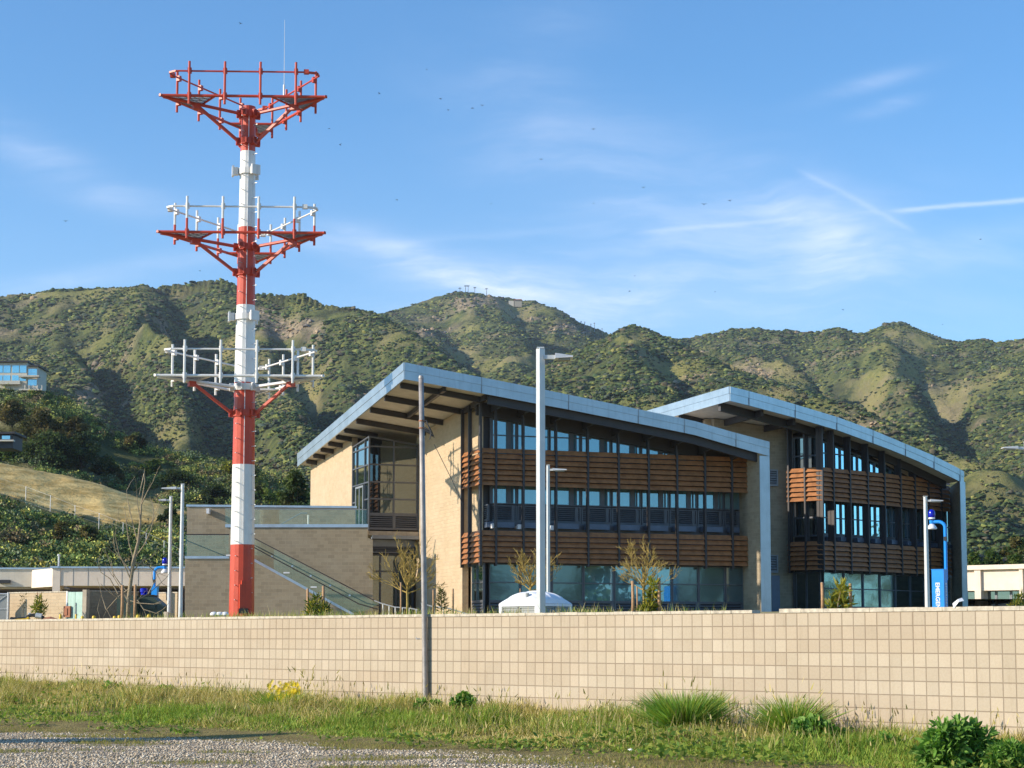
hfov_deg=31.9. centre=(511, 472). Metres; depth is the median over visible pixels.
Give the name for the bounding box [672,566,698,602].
window
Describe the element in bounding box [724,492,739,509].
window
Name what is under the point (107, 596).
block enclosure
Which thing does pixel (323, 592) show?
tree stake
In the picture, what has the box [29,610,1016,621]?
ground
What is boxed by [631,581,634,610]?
tree stake
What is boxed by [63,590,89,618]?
metal gate
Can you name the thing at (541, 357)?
lamp post
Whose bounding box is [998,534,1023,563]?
background tree
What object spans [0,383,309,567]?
hillside brush
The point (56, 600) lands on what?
block enclosure
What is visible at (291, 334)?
rock outcrops
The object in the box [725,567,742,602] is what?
window
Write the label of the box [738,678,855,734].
grass tuft
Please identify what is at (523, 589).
window
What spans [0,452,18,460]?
hill tree
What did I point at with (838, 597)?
young shrub
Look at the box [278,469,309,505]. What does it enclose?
eucalyptus tree
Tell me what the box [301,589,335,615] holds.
young shrub
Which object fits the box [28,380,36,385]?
window
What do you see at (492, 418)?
window
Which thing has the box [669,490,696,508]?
window
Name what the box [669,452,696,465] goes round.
window
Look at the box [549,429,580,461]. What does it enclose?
window
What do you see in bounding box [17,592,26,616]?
dry sapling
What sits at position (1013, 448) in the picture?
lamp post
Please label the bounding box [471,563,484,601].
window
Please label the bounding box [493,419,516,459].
window
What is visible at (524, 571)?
bare tree
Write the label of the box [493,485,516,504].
window
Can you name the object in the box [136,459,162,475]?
hill tree
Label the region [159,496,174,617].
lamp post
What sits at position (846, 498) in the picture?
office building
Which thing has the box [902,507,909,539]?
window
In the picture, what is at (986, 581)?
building
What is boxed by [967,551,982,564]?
background tree
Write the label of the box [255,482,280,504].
hill tree
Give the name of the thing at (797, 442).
window
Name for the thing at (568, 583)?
window
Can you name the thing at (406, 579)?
bare tree
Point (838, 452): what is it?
window
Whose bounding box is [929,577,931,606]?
window
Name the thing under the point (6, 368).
window
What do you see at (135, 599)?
tree stake
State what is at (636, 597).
tree stake
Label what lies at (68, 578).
building
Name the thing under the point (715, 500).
window
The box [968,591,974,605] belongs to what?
window
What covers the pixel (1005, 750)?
leafy bush
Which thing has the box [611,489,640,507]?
window
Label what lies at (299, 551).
stair terrace
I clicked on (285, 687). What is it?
flower clump
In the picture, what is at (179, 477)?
hill tree
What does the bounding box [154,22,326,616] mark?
communications mast
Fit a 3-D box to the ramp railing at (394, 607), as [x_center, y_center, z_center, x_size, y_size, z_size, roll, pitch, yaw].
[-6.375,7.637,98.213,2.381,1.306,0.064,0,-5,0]
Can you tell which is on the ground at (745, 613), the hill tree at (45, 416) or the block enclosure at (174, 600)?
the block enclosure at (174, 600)
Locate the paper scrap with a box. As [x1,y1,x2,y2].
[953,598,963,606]
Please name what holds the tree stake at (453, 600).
on the ground at (745, 613)
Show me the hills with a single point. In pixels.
(92, 503)
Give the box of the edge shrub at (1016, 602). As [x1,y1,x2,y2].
[1006,590,1023,605]
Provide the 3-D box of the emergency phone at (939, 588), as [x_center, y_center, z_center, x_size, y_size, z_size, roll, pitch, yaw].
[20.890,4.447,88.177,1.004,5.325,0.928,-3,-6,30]
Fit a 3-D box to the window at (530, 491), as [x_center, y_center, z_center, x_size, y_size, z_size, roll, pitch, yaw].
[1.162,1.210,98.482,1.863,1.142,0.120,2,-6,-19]
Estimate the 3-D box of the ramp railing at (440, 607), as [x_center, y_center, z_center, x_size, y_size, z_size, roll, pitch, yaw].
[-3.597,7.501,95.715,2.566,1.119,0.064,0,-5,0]
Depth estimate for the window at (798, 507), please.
111.48 m
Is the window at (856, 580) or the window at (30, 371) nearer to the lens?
the window at (856, 580)
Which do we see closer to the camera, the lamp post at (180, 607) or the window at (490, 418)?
the lamp post at (180, 607)
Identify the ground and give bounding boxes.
[0,731,662,767]
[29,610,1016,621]
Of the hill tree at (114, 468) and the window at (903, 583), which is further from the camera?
the hill tree at (114, 468)
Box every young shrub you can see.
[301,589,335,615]
[820,577,858,608]
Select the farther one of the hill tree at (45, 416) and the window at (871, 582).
the hill tree at (45, 416)
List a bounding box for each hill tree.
[0,399,30,430]
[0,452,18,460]
[9,406,67,448]
[15,429,80,468]
[48,520,76,540]
[59,431,112,470]
[62,415,91,441]
[75,523,99,542]
[87,454,122,475]
[112,473,129,484]
[119,431,147,451]
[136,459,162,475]
[155,468,198,487]
[156,506,179,524]
[195,481,231,504]
[221,459,263,482]
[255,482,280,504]
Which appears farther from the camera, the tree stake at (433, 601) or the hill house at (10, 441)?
the hill house at (10, 441)
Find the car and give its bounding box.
[499,591,571,612]
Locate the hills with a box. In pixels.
[0,279,1023,600]
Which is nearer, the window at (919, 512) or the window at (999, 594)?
the window at (919, 512)
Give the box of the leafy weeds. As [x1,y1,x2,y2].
[0,678,1023,767]
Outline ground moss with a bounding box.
[0,726,891,767]
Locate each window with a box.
[3,366,10,372]
[3,375,9,380]
[12,366,18,372]
[12,375,18,380]
[20,366,25,372]
[28,369,36,374]
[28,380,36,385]
[352,437,369,530]
[355,485,363,523]
[368,436,418,514]
[373,554,413,614]
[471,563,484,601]
[488,563,520,600]
[490,418,491,458]
[490,486,491,503]
[492,418,492,458]
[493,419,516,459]
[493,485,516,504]
[517,423,548,460]
[517,486,545,504]
[521,564,551,592]
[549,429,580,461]
[550,487,580,505]
[552,564,583,601]
[581,435,610,462]
[581,488,610,506]
[583,565,613,601]
[611,441,640,463]
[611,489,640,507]
[614,565,643,601]
[641,447,668,464]
[641,490,668,508]
[644,566,671,601]
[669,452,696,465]
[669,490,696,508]
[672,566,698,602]
[697,491,723,509]
[699,566,725,602]
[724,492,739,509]
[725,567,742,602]
[792,436,815,473]
[793,501,816,536]
[793,571,820,608]
[822,571,844,606]
[823,441,826,471]
[824,500,827,533]
[834,445,843,473]
[835,501,844,534]
[844,572,863,607]
[851,452,860,475]
[852,503,862,536]
[863,573,880,607]
[868,459,877,476]
[869,504,879,537]
[880,574,895,607]
[885,466,893,478]
[886,506,894,538]
[896,575,910,606]
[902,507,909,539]
[911,575,924,606]
[917,509,922,540]
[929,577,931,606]
[930,516,935,541]
[943,511,950,542]
[947,577,950,606]
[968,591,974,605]
[988,591,996,605]
[996,591,1010,605]
[1011,590,1018,605]
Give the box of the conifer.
[432,586,452,612]
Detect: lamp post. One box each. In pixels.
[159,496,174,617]
[161,484,184,617]
[536,347,572,612]
[546,465,566,592]
[923,496,942,606]
[1001,446,1023,449]
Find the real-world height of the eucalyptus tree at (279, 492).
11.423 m
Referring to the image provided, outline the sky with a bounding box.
[0,0,1023,341]
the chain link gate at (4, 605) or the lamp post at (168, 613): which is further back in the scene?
the chain link gate at (4, 605)
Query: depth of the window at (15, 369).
346.75 m
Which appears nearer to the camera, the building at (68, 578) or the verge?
the verge
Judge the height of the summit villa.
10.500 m
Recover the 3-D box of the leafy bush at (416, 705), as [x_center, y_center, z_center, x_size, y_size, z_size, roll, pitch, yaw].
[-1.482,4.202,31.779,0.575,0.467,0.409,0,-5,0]
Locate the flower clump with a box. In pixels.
[240,680,315,707]
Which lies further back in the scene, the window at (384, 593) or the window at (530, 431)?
the window at (384, 593)
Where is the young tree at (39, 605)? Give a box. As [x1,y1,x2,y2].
[28,593,48,618]
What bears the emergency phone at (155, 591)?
on the ground at (745, 613)
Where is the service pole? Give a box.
[416,375,463,699]
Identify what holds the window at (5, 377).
in the hill house at (25, 375)
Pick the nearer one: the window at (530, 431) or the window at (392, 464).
the window at (530, 431)
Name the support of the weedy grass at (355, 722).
on the verge
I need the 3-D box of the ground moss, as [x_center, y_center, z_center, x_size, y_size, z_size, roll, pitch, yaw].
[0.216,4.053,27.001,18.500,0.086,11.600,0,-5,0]
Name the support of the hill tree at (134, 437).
on the hills
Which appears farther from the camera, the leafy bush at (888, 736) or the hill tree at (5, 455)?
the hill tree at (5, 455)
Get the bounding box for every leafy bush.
[101,680,125,690]
[152,683,175,690]
[413,697,442,711]
[448,690,477,711]
[788,712,847,740]
[863,730,905,748]
[911,713,999,767]
[979,736,1023,767]
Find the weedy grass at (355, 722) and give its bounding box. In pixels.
[0,667,1023,767]
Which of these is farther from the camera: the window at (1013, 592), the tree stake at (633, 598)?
the window at (1013, 592)
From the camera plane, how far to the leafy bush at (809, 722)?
25.08 m
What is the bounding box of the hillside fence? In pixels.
[1,483,179,554]
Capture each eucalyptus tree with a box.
[273,490,283,504]
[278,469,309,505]
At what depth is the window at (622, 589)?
99.47 m
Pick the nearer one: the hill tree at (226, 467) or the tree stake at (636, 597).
the tree stake at (636, 597)
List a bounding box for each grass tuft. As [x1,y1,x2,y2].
[98,667,153,690]
[282,665,338,700]
[618,670,749,728]
[702,694,736,726]
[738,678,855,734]
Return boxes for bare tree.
[366,530,447,613]
[507,548,562,590]
[611,536,680,604]
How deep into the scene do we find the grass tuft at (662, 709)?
27.15 m
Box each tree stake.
[120,585,123,617]
[133,584,136,617]
[306,588,308,613]
[322,586,324,606]
[400,582,401,613]
[432,590,433,613]
[452,589,453,613]
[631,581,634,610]
[636,586,637,610]
[657,578,660,610]
[821,582,823,607]
[849,583,851,607]
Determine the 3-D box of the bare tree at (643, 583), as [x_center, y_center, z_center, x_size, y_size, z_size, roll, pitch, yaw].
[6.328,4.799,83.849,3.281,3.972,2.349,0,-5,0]
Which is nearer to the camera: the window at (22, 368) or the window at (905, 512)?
the window at (905, 512)
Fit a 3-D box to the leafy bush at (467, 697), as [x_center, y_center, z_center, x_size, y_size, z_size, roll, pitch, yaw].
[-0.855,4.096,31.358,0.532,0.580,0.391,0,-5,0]
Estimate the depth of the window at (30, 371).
347.00 m
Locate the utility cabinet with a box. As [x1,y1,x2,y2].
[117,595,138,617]
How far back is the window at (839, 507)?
112.16 m
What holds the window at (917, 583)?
in the office building at (846, 498)
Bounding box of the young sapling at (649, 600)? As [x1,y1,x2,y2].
[635,575,663,611]
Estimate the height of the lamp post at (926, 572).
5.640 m
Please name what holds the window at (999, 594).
in the building at (986, 581)
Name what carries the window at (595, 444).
in the office building at (691, 498)
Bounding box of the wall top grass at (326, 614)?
[121,602,726,619]
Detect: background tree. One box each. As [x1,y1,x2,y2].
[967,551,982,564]
[982,547,1007,590]
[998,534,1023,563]
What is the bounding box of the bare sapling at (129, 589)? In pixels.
[96,468,175,617]
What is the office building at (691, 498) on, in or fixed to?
on the ground at (745, 613)
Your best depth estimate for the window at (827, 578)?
111.04 m
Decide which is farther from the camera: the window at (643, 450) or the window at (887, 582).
the window at (887, 582)
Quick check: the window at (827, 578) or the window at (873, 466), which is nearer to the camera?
the window at (827, 578)
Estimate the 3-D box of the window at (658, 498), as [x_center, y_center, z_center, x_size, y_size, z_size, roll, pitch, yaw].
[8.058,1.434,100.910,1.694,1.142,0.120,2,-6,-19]
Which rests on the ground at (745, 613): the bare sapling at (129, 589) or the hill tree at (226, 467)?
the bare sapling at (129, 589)
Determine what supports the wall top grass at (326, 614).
on the ground at (745, 613)
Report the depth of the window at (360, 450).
108.42 m
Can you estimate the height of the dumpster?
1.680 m
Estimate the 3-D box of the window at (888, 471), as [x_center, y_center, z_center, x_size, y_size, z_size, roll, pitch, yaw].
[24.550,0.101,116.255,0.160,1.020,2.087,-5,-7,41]
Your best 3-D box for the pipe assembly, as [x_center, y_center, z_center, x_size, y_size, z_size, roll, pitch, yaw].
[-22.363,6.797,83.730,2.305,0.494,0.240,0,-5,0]
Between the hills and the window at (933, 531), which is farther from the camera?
the hills
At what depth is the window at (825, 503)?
111.26 m
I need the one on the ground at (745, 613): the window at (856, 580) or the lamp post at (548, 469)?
the lamp post at (548, 469)
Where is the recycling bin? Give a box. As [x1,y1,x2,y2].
[140,588,147,594]
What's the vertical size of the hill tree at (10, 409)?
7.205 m
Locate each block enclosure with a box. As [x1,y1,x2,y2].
[9,591,70,618]
[89,590,138,618]
[159,592,178,617]
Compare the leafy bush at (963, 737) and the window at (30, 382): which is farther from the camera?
the window at (30, 382)
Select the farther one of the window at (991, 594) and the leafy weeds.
the window at (991, 594)
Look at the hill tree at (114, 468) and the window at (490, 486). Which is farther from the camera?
the hill tree at (114, 468)
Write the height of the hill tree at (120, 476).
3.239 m
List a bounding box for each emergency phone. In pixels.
[151,557,167,597]
[928,509,947,606]
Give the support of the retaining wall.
on the ground at (147, 742)
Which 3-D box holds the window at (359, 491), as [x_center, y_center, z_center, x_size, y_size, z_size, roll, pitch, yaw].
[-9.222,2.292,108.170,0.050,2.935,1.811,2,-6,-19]
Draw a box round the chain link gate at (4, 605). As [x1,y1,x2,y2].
[0,592,9,619]
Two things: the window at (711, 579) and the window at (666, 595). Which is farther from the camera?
the window at (711, 579)
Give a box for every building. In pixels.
[0,554,184,616]
[297,362,771,614]
[647,386,967,611]
[967,564,1023,605]
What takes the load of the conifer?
on the ground at (745, 613)
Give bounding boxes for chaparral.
[0,278,1023,564]
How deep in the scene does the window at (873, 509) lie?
114.54 m
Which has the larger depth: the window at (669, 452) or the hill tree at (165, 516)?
the hill tree at (165, 516)
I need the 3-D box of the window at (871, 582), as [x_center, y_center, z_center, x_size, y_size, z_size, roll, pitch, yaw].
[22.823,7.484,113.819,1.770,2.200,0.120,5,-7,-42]
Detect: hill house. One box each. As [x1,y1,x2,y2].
[0,360,48,393]
[0,432,26,451]
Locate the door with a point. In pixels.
(775, 580)
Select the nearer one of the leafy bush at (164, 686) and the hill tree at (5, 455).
the leafy bush at (164, 686)
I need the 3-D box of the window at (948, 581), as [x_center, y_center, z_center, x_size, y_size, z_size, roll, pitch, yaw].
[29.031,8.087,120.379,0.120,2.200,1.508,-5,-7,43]
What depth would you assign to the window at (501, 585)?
97.07 m
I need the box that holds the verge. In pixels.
[0,703,918,767]
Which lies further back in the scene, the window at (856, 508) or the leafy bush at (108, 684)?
the window at (856, 508)
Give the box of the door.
[771,575,779,611]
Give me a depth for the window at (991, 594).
157.25 m
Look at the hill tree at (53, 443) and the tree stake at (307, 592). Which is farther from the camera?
the hill tree at (53, 443)
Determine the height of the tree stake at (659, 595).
1.540 m
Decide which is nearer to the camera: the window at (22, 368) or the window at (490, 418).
the window at (490, 418)
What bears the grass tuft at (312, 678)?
on the verge
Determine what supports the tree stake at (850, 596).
on the ground at (745, 613)
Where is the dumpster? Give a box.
[139,595,166,617]
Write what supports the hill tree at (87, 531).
on the hills
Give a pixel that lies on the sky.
(867, 156)
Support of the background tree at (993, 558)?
on the ground at (745, 613)
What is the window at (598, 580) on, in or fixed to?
in the office building at (691, 498)
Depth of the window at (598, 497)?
99.73 m
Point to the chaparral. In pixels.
(994, 516)
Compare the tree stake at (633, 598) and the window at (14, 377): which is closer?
the tree stake at (633, 598)
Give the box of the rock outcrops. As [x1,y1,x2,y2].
[6,294,1022,439]
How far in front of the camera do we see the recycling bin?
109.61 m
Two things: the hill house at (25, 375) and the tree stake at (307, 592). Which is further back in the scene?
the hill house at (25, 375)
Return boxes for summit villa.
[509,299,522,306]
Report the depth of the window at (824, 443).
111.61 m
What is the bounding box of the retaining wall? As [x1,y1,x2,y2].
[0,606,1023,737]
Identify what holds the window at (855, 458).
in the office building at (846, 498)
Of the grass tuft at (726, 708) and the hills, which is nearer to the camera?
the grass tuft at (726, 708)
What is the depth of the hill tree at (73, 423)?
321.07 m
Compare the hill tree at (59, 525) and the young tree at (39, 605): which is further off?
the hill tree at (59, 525)
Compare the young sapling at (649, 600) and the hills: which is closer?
the young sapling at (649, 600)
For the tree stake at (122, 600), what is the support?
on the ground at (745, 613)
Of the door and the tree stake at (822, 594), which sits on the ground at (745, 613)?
the tree stake at (822, 594)
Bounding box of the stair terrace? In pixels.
[185,504,380,616]
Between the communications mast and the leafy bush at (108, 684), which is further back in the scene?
the communications mast
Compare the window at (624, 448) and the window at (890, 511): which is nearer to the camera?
the window at (624, 448)
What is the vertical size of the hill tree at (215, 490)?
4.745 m
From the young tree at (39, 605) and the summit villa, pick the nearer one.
the young tree at (39, 605)
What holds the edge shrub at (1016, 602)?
on the ground at (745, 613)
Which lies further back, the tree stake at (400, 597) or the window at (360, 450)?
the window at (360, 450)
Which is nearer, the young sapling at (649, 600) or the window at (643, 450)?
the young sapling at (649, 600)
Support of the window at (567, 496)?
in the office building at (691, 498)
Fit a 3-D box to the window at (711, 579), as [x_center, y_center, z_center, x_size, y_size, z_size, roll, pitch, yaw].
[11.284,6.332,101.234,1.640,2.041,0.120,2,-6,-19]
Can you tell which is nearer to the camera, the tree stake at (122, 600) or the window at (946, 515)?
the tree stake at (122, 600)
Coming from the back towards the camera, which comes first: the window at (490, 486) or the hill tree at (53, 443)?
the hill tree at (53, 443)
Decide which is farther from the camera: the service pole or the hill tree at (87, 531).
the hill tree at (87, 531)
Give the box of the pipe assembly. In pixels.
[10,613,56,619]
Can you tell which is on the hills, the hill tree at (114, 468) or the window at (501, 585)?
the hill tree at (114, 468)
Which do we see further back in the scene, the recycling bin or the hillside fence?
the hillside fence
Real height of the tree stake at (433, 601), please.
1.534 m
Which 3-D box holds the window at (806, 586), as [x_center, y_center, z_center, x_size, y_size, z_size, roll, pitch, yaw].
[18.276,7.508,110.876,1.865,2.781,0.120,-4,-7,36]
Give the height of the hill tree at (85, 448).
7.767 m
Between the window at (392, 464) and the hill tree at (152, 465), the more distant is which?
the hill tree at (152, 465)
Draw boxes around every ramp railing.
[374,600,416,614]
[421,603,466,613]

